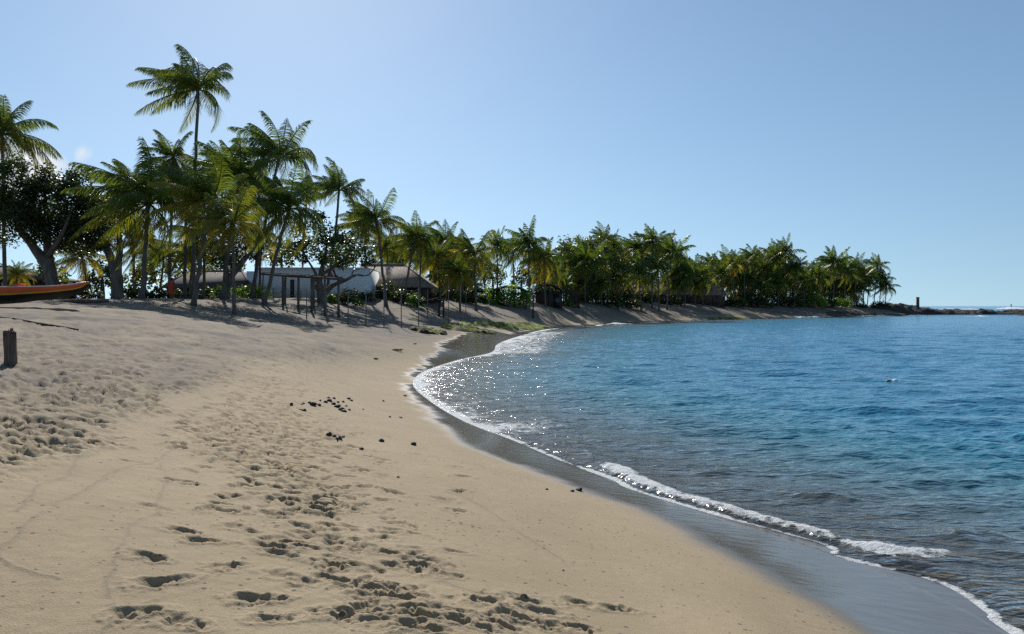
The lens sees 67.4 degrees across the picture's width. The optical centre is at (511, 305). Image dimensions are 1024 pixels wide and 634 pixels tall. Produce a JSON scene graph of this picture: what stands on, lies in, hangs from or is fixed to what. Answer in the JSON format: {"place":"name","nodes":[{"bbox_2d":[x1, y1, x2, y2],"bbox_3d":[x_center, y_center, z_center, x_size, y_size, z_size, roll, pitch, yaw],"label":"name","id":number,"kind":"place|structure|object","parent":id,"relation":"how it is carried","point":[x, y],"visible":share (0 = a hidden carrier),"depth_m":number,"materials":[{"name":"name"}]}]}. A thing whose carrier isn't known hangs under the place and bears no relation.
{"place":"outdoors","nodes":[
{"label":"outdoors","id":0,"kind":"place"},
{"bbox_2d":[0,298,1023,633],"bbox_3d":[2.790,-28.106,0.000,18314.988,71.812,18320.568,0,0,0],"label":"beach","id":1,"kind":"structure","parent":0,"point":[126,424],"depth_m":8.04,"materials":[{"name":"beige sand"}]},
{"bbox_2d":[3,328,17,366],"bbox_3d":[-8.774,0.895,13.437,0.187,1.030,0.165,0,0,0],"label":"wooden post","id":2,"kind":"object","parent":1,"relation":"on","point":[10,347],"visible":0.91,"depth_m":13.37,"materials":[{"name":"brown wood"}]},
{"bbox_2d":[0,260,36,285],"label":"coconut palm","id":3,"kind":"object","parent":1,"relation":"on","point":[13,274],"visible":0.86,"depth_m":69.99,"materials":[{"name":"green plant"}]},
{"bbox_2d":[0,94,62,285],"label":"coconut palm","id":4,"kind":"object","parent":1,"relation":"on","point":[9,128],"visible":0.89,"depth_m":55.50,"materials":[{"name":"green plant"}]},
{"bbox_2d":[0,149,85,299],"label":"broad leafed tree","id":5,"kind":"object","parent":1,"relation":"on","point":[23,215],"visible":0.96,"depth_m":49.34,"materials":[{"name":"green plant"}]},
{"bbox_2d":[0,282,89,303],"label":"outrigger canoe","id":6,"kind":"object","parent":1,"relation":"on","point":[17,293],"visible":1,"depth_m":29.80,"materials":[{"name":"orange wood"}]},
{"bbox_2d":[33,257,71,284],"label":"bushy tree","id":7,"kind":"object","parent":1,"relation":"on","point":[64,280],"visible":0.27,"depth_m":83.99,"materials":[{"name":"green plant"}]},
{"bbox_2d":[54,241,105,297],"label":"coconut palm","id":8,"kind":"object","parent":1,"relation":"on","point":[82,263],"visible":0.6,"depth_m":67.71,"materials":[{"name":"green plant"}]},
{"bbox_2d":[41,166,128,298],"bbox_3d":[-28.824,-4.883,50.808,6.283,9.108,5.372,0,0,0],"label":"broad leafed tree","id":9,"kind":"object","parent":1,"relation":"on","point":[88,240],"visible":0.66,"depth_m":50.47,"materials":[{"name":"green plant"}]},
{"bbox_2d":[67,287,103,298],"bbox_3d":[-34.530,-0.899,61.965,2.983,1.421,1.763,0,0,0],"label":"shrub","id":10,"kind":"object","parent":1,"relation":"on","point":[85,294],"visible":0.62,"depth_m":61.95,"materials":[{"name":"green plant"}]},
{"bbox_2d":[79,258,127,298],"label":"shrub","id":11,"kind":"object","parent":1,"relation":"on","point":[99,282],"visible":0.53,"depth_m":79.76,"materials":[{"name":"green plant"}]},
{"bbox_2d":[92,159,147,296],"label":"coconut palm","id":12,"kind":"object","parent":1,"relation":"on","point":[120,168],"visible":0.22,"depth_m":65.47,"materials":[{"name":"green plant"}]},
{"bbox_2d":[105,190,143,271],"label":"coconut palm","id":13,"kind":"object","parent":1,"relation":"on","point":[130,241],"visible":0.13,"depth_m":59.94,"materials":[{"name":"green plant"}]},
{"bbox_2d":[60,136,196,298],"bbox_3d":[-23.882,-5.207,48.123,7.750,9.693,7.141,0,0,-24],"label":"coconut palm","id":14,"kind":"object","parent":1,"relation":"on","point":[130,195],"visible":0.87,"depth_m":47.05,"materials":[{"name":"green plant"}]},
{"bbox_2d":[110,218,166,297],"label":"coconut palm","id":15,"kind":"object","parent":1,"relation":"on","point":[153,243],"visible":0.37,"depth_m":61.74,"materials":[{"name":"green plant"}]},
{"bbox_2d":[122,262,164,290],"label":"bushy tree","id":16,"kind":"object","parent":1,"relation":"on","point":[151,279],"visible":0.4,"depth_m":77.71,"materials":[{"name":"green plant"}]},
{"bbox_2d":[132,240,182,286],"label":"coconut palm","id":17,"kind":"object","parent":1,"relation":"on","point":[160,261],"visible":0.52,"depth_m":65.50,"materials":[{"name":"green plant"}]},
{"bbox_2d":[145,285,176,297],"bbox_3d":[-27.452,-0.937,60.036,2.470,1.455,1.526,0,0,0],"label":"shrub","id":18,"kind":"object","parent":1,"relation":"on","point":[159,291],"visible":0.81,"depth_m":59.85,"materials":[{"name":"green plant"}]},
{"bbox_2d":[136,129,193,296],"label":"coconut palm","id":19,"kind":"object","parent":1,"relation":"on","point":[164,150],"visible":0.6,"depth_m":62.71,"materials":[{"name":"green plant"}]},
{"bbox_2d":[148,143,205,298],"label":"coconut palm","id":20,"kind":"object","parent":1,"relation":"on","point":[163,162],"visible":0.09,"depth_m":63.88,"materials":[{"name":"green plant"}]},
{"bbox_2d":[126,44,233,298],"bbox_3d":[-24.909,-10.185,58.643,7.796,19.577,8.216,0,0,0],"label":"coconut palm","id":21,"kind":"object","parent":1,"relation":"on","point":[187,83],"visible":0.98,"depth_m":57.90,"materials":[{"name":"green plant"}]},
{"bbox_2d":[163,214,222,298],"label":"coconut palm","id":22,"kind":"object","parent":1,"relation":"on","point":[178,231],"visible":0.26,"depth_m":65.71,"materials":[{"name":"green plant"}]},
{"bbox_2d":[145,152,258,305],"bbox_3d":[-18.264,-4.441,45.602,6.325,9.091,7.598,0,0,0],"label":"coconut palm","id":23,"kind":"object","parent":1,"relation":"on","point":[199,184],"visible":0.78,"depth_m":45.21,"materials":[{"name":"green plant"}]},
{"bbox_2d":[162,270,251,297],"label":"grey roofed house","id":24,"kind":"structure","parent":1,"relation":"on","point":[214,279],"depth_m":78.09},
{"bbox_2d":[181,185,266,314],"bbox_3d":[-15.839,-2.989,42.274,4.482,7.065,5.065,0,0,-19],"label":"coconut palm","id":25,"kind":"object","parent":1,"relation":"on","point":[221,220],"visible":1,"depth_m":41.77,"materials":[{"name":"green plant"}]},
{"bbox_2d":[204,230,270,298],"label":"broad leafed tree","id":26,"kind":"object","parent":1,"relation":"on","point":[240,263],"visible":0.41,"depth_m":60.93,"materials":[{"name":"green plant"}]},
{"bbox_2d":[181,132,294,299],"bbox_3d":[-20.923,-6.524,57.965,7.552,12.284,5.889,0,0,-43],"label":"coconut palm","id":27,"kind":"object","parent":1,"relation":"on","point":[235,166],"visible":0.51,"depth_m":57.45,"materials":[{"name":"green plant"}]},
{"bbox_2d":[236,284,274,298],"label":"shrub","id":28,"kind":"object","parent":1,"relation":"on","point":[241,294],"visible":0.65,"depth_m":65.77,"materials":[{"name":"green plant"}]},
{"bbox_2d":[237,219,283,294],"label":"coconut palm","id":29,"kind":"object","parent":1,"relation":"on","point":[269,249],"visible":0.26,"depth_m":69.93,"materials":[{"name":"green plant"}]},
{"bbox_2d":[222,111,318,298],"bbox_3d":[-19.459,-8.137,62.472,7.778,15.256,6.929,0,0,-23],"label":"coconut palm","id":30,"kind":"object","parent":1,"relation":"on","point":[270,146],"visible":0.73,"depth_m":61.50,"materials":[{"name":"green plant"}]},
{"bbox_2d":[233,158,324,304],"bbox_3d":[-16.768,-5.190,55.105,6.780,10.419,6.508,0,0,0],"label":"coconut palm","id":31,"kind":"object","parent":1,"relation":"on","point":[273,206],"visible":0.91,"depth_m":54.59,"materials":[{"name":"green plant"}]},
{"bbox_2d":[263,238,299,266],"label":"bushy tree","id":32,"kind":"object","parent":1,"relation":"on","point":[280,260],"visible":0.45,"depth_m":95.76,"materials":[{"name":"green plant"}]},
{"bbox_2d":[280,169,325,266],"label":"coconut palm","id":33,"kind":"object","parent":1,"relation":"on","point":[314,204],"visible":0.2,"depth_m":83.60,"materials":[{"name":"green plant"}]},
{"bbox_2d":[261,272,345,316],"bbox_3d":[-15.915,-0.793,58.006,7.380,3.680,5.217,0,0,0],"label":"wooden pergola","id":34,"kind":"object","parent":1,"relation":"on","point":[284,276],"visible":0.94,"depth_m":56.90,"materials":[{"name":"brown wood"}]},
{"bbox_2d":[246,267,379,299],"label":"white building","id":35,"kind":"structure","parent":1,"relation":"on","point":[363,283],"depth_m":78.00,"materials":[{"name":"paint"}]},
{"bbox_2d":[279,208,378,303],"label":"gnarled tree","id":36,"kind":"object","parent":1,"relation":"on","point":[328,240],"visible":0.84,"depth_m":65.67,"materials":[{"name":"green plant"}]},
{"bbox_2d":[304,157,365,295],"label":"coconut palm","id":37,"kind":"object","parent":1,"relation":"on","point":[335,182],"visible":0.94,"depth_m":69.81,"materials":[{"name":"green plant"}]},
{"bbox_2d":[333,287,363,306],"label":"shrub","id":38,"kind":"object","parent":1,"relation":"on","point":[353,299],"visible":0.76,"depth_m":68.94,"materials":[{"name":"green plant"}]},
{"bbox_2d":[333,189,383,266],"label":"coconut palm","id":39,"kind":"object","parent":1,"relation":"on","point":[364,239],"visible":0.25,"depth_m":78.34,"materials":[{"name":"green plant"}]},
{"bbox_2d":[306,288,418,327],"bbox_3d":[-10.093,0.386,53.907,0.727,3.478,10.268,0,0,36],"label":"post fence","id":40,"kind":"object","parent":1,"relation":"on","point":[366,306],"visible":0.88,"depth_m":53.99,"materials":[{"name":"brown wood"}]},
{"bbox_2d":[332,188,407,306],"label":"coconut palm","id":41,"kind":"object","parent":1,"relation":"on","point":[367,219],"visible":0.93,"depth_m":74.48,"materials":[{"name":"green plant"}]},
{"bbox_2d":[366,229,405,263],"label":"coconut palm","id":42,"kind":"object","parent":1,"relation":"on","point":[385,250],"visible":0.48,"depth_m":95.83,"materials":[{"name":"green plant"}]},
{"bbox_2d":[373,279,400,299],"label":"shrub","id":43,"kind":"object","parent":1,"relation":"on","point":[388,289],"visible":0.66,"depth_m":81.72,"materials":[{"name":"green plant"}]},
{"bbox_2d":[360,264,437,299],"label":"shingle house","id":44,"kind":"structure","parent":1,"relation":"on","point":[396,274],"depth_m":86.12,"materials":[{"name":"grey wood"}]},
{"bbox_2d":[384,210,439,303],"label":"coconut palm","id":45,"kind":"object","parent":1,"relation":"on","point":[408,238],"visible":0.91,"depth_m":79.72,"materials":[{"name":"green plant"}]},
{"bbox_2d":[395,221,437,296],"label":"coconut palm","id":46,"kind":"object","parent":1,"relation":"on","point":[425,253],"visible":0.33,"depth_m":82.53,"materials":[{"name":"green plant"}]},
{"bbox_2d":[408,326,447,334],"bbox_3d":[-5.970,2.445,57.159,2.940,1.902,3.303,0,0,43],"label":"mossy rock","id":47,"kind":"object","parent":1,"relation":"on","point":[424,330],"visible":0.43,"depth_m":56.35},
{"bbox_2d":[401,232,460,305],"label":"coconut palm","id":48,"kind":"object","parent":1,"relation":"on","point":[443,251],"visible":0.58,"depth_m":87.79,"materials":[{"name":"green plant"}]},
{"bbox_2d":[427,219,461,300],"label":"coconut palm","id":49,"kind":"object","parent":1,"relation":"on","point":[437,233],"visible":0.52,"depth_m":95.67,"materials":[{"name":"green plant"}]},
{"bbox_2d":[435,252,477,311],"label":"coconut palm","id":50,"kind":"object","parent":1,"relation":"on","point":[451,271],"visible":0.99,"depth_m":85.45,"materials":[{"name":"green plant"}]},
{"bbox_2d":[440,324,496,334],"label":"mossy rock","id":51,"kind":"object","parent":1,"relation":"on","point":[466,328],"visible":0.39,"depth_m":65.69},
{"bbox_2d":[450,293,488,304],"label":"shrub","id":52,"kind":"object","parent":1,"relation":"on","point":[470,299],"visible":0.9,"depth_m":97.72,"materials":[{"name":"green plant"}]},
{"bbox_2d":[441,228,498,310],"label":"coconut palm","id":53,"kind":"object","parent":1,"relation":"on","point":[466,248],"visible":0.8,"depth_m":90.44,"materials":[{"name":"green plant"}]},
{"bbox_2d":[469,256,503,293],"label":"coconut palm","id":54,"kind":"object","parent":1,"relation":"on","point":[488,266],"visible":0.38,"depth_m":111.91,"materials":[{"name":"green plant"}]},
{"bbox_2d":[480,225,515,286],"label":"coconut palm","id":55,"kind":"object","parent":1,"relation":"on","point":[495,241],"visible":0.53,"depth_m":117.81,"materials":[{"name":"green plant"}]},
{"bbox_2d":[480,283,531,307],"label":"shrub","id":56,"kind":"object","parent":1,"relation":"on","point":[498,296],"visible":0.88,"depth_m":103.36,"materials":[{"name":"green plant"}]},
{"bbox_2d":[472,321,548,329],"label":"mossy rock","id":57,"kind":"object","parent":1,"relation":"on","point":[517,325],"visible":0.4,"depth_m":82.65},
{"bbox_2d":[494,233,535,288],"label":"coconut palm","id":58,"kind":"object","parent":1,"relation":"on","point":[510,257],"visible":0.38,"depth_m":124.06,"materials":[{"name":"green plant"}]},
{"bbox_2d":[502,215,549,302],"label":"coconut palm","id":59,"kind":"object","parent":1,"relation":"on","point":[527,238],"visible":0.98,"depth_m":112.47,"materials":[{"name":"green plant"}]},
{"bbox_2d":[518,237,565,306],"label":"coconut palm","id":60,"kind":"object","parent":1,"relation":"on","point":[544,263],"visible":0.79,"depth_m":113.22,"materials":[{"name":"green plant"}]},
{"bbox_2d":[534,284,563,310],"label":"thatched hut","id":61,"kind":"object","parent":1,"relation":"on","point":[554,299],"visible":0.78,"depth_m":117.00,"materials":[{"name":"brown wood"}]},
{"bbox_2d":[537,257,566,290],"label":"coconut palm","id":62,"kind":"object","parent":1,"relation":"on","point":[555,277],"visible":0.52,"depth_m":119.93,"materials":[{"name":"green plant"}]},
{"bbox_2d":[548,268,577,300],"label":"coconut palm","id":63,"kind":"object","parent":1,"relation":"on","point":[569,284],"visible":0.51,"depth_m":124.96,"materials":[{"name":"green plant"}]},
{"bbox_2d":[563,288,579,308],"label":"board fence","id":64,"kind":"object","parent":1,"relation":"on","point":[576,297],"visible":0.7,"depth_m":123.71,"materials":[{"name":"brown wood"}]},
{"bbox_2d":[556,238,611,303],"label":"coconut palm","id":65,"kind":"object","parent":1,"relation":"on","point":[582,258],"visible":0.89,"depth_m":130.20,"materials":[{"name":"green plant"}]},
{"bbox_2d":[552,232,635,301],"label":"wide crowned tree","id":66,"kind":"object","parent":1,"relation":"on","point":[566,245],"visible":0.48,"depth_m":135.65,"materials":[{"name":"green plant"}]},
{"bbox_2d":[587,271,614,306],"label":"coconut palm","id":67,"kind":"object","parent":1,"relation":"on","point":[599,283],"visible":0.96,"depth_m":132.33,"materials":[{"name":"green plant"}]},
{"bbox_2d":[590,221,621,304],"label":"coconut palm","id":68,"kind":"object","parent":1,"relation":"on","point":[606,233],"visible":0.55,"depth_m":141.24,"materials":[{"name":"green plant"}]},
{"bbox_2d":[595,293,624,307],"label":"shrub","id":69,"kind":"object","parent":1,"relation":"on","point":[611,301],"visible":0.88,"depth_m":136.09,"materials":[{"name":"green plant"}]},
{"bbox_2d":[596,261,633,308],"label":"coconut palm","id":70,"kind":"object","parent":1,"relation":"on","point":[616,284],"visible":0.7,"depth_m":136.02,"materials":[{"name":"green plant"}]},
{"bbox_2d":[617,231,651,299],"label":"coconut palm","id":71,"kind":"object","parent":1,"relation":"on","point":[629,249],"visible":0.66,"depth_m":149.07,"materials":[{"name":"green plant"}]},
{"bbox_2d":[617,250,656,310],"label":"coconut palm","id":72,"kind":"object","parent":1,"relation":"on","point":[638,270],"visible":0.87,"depth_m":142.77,"materials":[{"name":"green plant"}]},
{"bbox_2d":[633,223,676,308],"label":"coconut palm","id":73,"kind":"object","parent":1,"relation":"on","point":[651,233],"visible":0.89,"depth_m":147.34,"materials":[{"name":"green plant"}]},
{"bbox_2d":[640,251,680,310],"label":"coconut palm","id":74,"kind":"object","parent":1,"relation":"on","point":[659,266],"visible":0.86,"depth_m":145.78,"materials":[{"name":"green plant"}]},
{"bbox_2d":[644,235,695,309],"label":"coconut palm","id":75,"kind":"object","parent":1,"relation":"on","point":[676,249],"visible":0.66,"depth_m":149.92,"materials":[{"name":"green plant"}]},
{"bbox_2d":[669,254,700,305],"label":"coconut palm","id":76,"kind":"object","parent":1,"relation":"on","point":[686,269],"visible":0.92,"depth_m":167.41,"materials":[{"name":"green plant"}]},
{"bbox_2d":[679,273,711,304],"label":"coconut palm","id":77,"kind":"object","parent":1,"relation":"on","point":[699,288],"visible":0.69,"depth_m":172.04,"materials":[{"name":"green plant"}]},
{"bbox_2d":[680,258,718,305],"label":"coconut palm","id":78,"kind":"object","parent":1,"relation":"on","point":[704,272],"visible":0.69,"depth_m":172.50,"materials":[{"name":"green plant"}]},
{"bbox_2d":[680,296,724,307],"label":"board fence","id":79,"kind":"object","parent":1,"relation":"on","point":[718,301],"visible":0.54,"depth_m":176.82,"materials":[{"name":"brown wood"}]},
{"bbox_2d":[706,260,736,295],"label":"coconut palm","id":80,"kind":"object","parent":1,"relation":"on","point":[722,271],"visible":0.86,"depth_m":180.70,"materials":[{"name":"green plant"}]},
{"bbox_2d":[719,250,748,305],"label":"coconut palm","id":81,"kind":"object","parent":1,"relation":"on","point":[728,261],"visible":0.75,"depth_m":188.27,"materials":[{"name":"green plant"}]},
{"bbox_2d":[725,264,762,298],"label":"coconut palm","id":82,"kind":"object","parent":1,"relation":"on","point":[741,278],"visible":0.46,"depth_m":199.19,"materials":[{"name":"green plant"}]},
{"bbox_2d":[727,287,760,305],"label":"shrub","id":83,"kind":"object","parent":1,"relation":"on","point":[748,294],"visible":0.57,"depth_m":194.78,"materials":[{"name":"green plant"}]},
{"bbox_2d":[737,244,774,303],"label":"coconut palm","id":84,"kind":"object","parent":1,"relation":"on","point":[748,255],"visible":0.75,"depth_m":199.18,"materials":[{"name":"green plant"}]},
{"bbox_2d":[747,274,774,306],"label":"coconut palm","id":85,"kind":"object","parent":1,"relation":"on","point":[759,284],"visible":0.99,"depth_m":195.33,"materials":[{"name":"green plant"}]},
{"bbox_2d":[751,255,775,298],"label":"coconut palm","id":86,"kind":"object","parent":1,"relation":"on","point":[764,271],"visible":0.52,"depth_m":202.17,"materials":[{"name":"green plant"}]},
{"bbox_2d":[758,238,787,302],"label":"coconut palm","id":87,"kind":"object","parent":1,"relation":"on","point":[771,250],"visible":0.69,"depth_m":204.24,"materials":[{"name":"green plant"}]},
{"bbox_2d":[762,264,790,306],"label":"coconut palm","id":88,"kind":"object","parent":1,"relation":"on","point":[777,279],"visible":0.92,"depth_m":199.19,"materials":[{"name":"green plant"}]},
{"bbox_2d":[765,234,805,304],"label":"coconut palm","id":89,"kind":"object","parent":1,"relation":"on","point":[785,250],"visible":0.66,"depth_m":204.57,"materials":[{"name":"green plant"}]},
{"bbox_2d":[772,295,806,308],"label":"shrub","id":90,"kind":"object","parent":1,"relation":"on","point":[790,301],"visible":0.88,"depth_m":202.54,"materials":[{"name":"green plant"}]},
{"bbox_2d":[776,255,809,307],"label":"coconut palm","id":91,"kind":"object","parent":1,"relation":"on","point":[792,267],"visible":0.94,"depth_m":201.14,"materials":[{"name":"green plant"}]},
{"bbox_2d":[788,265,816,307],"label":"coconut palm","id":92,"kind":"object","parent":1,"relation":"on","point":[802,281],"visible":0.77,"depth_m":205.67,"materials":[{"name":"green plant"}]},
{"bbox_2d":[792,273,822,306],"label":"coconut palm","id":93,"kind":"object","parent":1,"relation":"on","point":[814,290],"visible":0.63,"depth_m":211.13,"materials":[{"name":"green plant"}]},
{"bbox_2d":[799,293,828,307],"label":"shrub","id":94,"kind":"object","parent":1,"relation":"on","point":[820,302],"visible":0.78,"depth_m":212.06,"materials":[{"name":"green plant"}]},
{"bbox_2d":[802,261,838,295],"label":"coconut palm","id":95,"kind":"object","parent":1,"relation":"on","point":[819,271],"visible":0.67,"depth_m":216.87,"materials":[{"name":"green plant"}]},
{"bbox_2d":[812,245,853,299],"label":"coconut palm","id":96,"kind":"object","parent":1,"relation":"on","point":[828,260],"visible":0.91,"depth_m":220.64,"materials":[{"name":"green plant"}]},
{"bbox_2d":[826,253,859,298],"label":"coconut palm","id":97,"kind":"object","parent":1,"relation":"on","point":[845,264],"visible":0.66,"depth_m":223.36,"materials":[{"name":"green plant"}]},
{"bbox_2d":[836,266,877,305],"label":"coconut palm","id":98,"kind":"object","parent":1,"relation":"on","point":[853,291],"visible":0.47,"depth_m":237.43,"materials":[{"name":"green plant"}]},
{"bbox_2d":[848,252,868,306],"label":"coconut palm","id":99,"kind":"object","parent":1,"relation":"on","point":[859,264],"visible":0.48,"depth_m":231.08,"materials":[{"name":"green plant"}]},
{"bbox_2d":[847,265,876,302],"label":"coconut palm","id":100,"kind":"object","parent":1,"relation":"on","point":[867,278],"visible":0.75,"depth_m":232.28,"materials":[{"name":"green plant"}]},
{"bbox_2d":[823,310,918,316],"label":"lava reef","id":101,"kind":"object","parent":1,"relation":"on","point":[846,313],"visible":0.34,"depth_m":205.53},
{"bbox_2d":[874,303,1023,314],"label":"lava reef","id":102,"kind":"object","parent":1,"relation":"on","point":[907,309],"visible":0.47,"depth_m":241.39},
{"bbox_2d":[866,254,890,302],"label":"coconut palm","id":103,"kind":"object","parent":102,"relation":"on","point":[878,262],"visible":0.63,"depth_m":240.11,"materials":[{"name":"green plant"}]},
{"bbox_2d":[870,272,900,305],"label":"coconut palm","id":104,"kind":"object","parent":102,"relation":"on","point":[889,285],"visible":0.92,"depth_m":237.27,"materials":[{"name":"green plant"}]},
{"bbox_2d":[0,0,1023,305],"label":"sky","id":105,"kind":"structure","parent":0,"point":[893,130],"materials":[{"name":"blue"}]},
{"bbox_2d":[413,306,1023,633],"bbox_3d":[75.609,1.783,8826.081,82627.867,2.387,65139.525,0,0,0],"label":"sea water","id":106,"kind":"structure","parent":0,"point":[816,398],"depth_m":22.70,"materials":[{"name":"blue liquid"}]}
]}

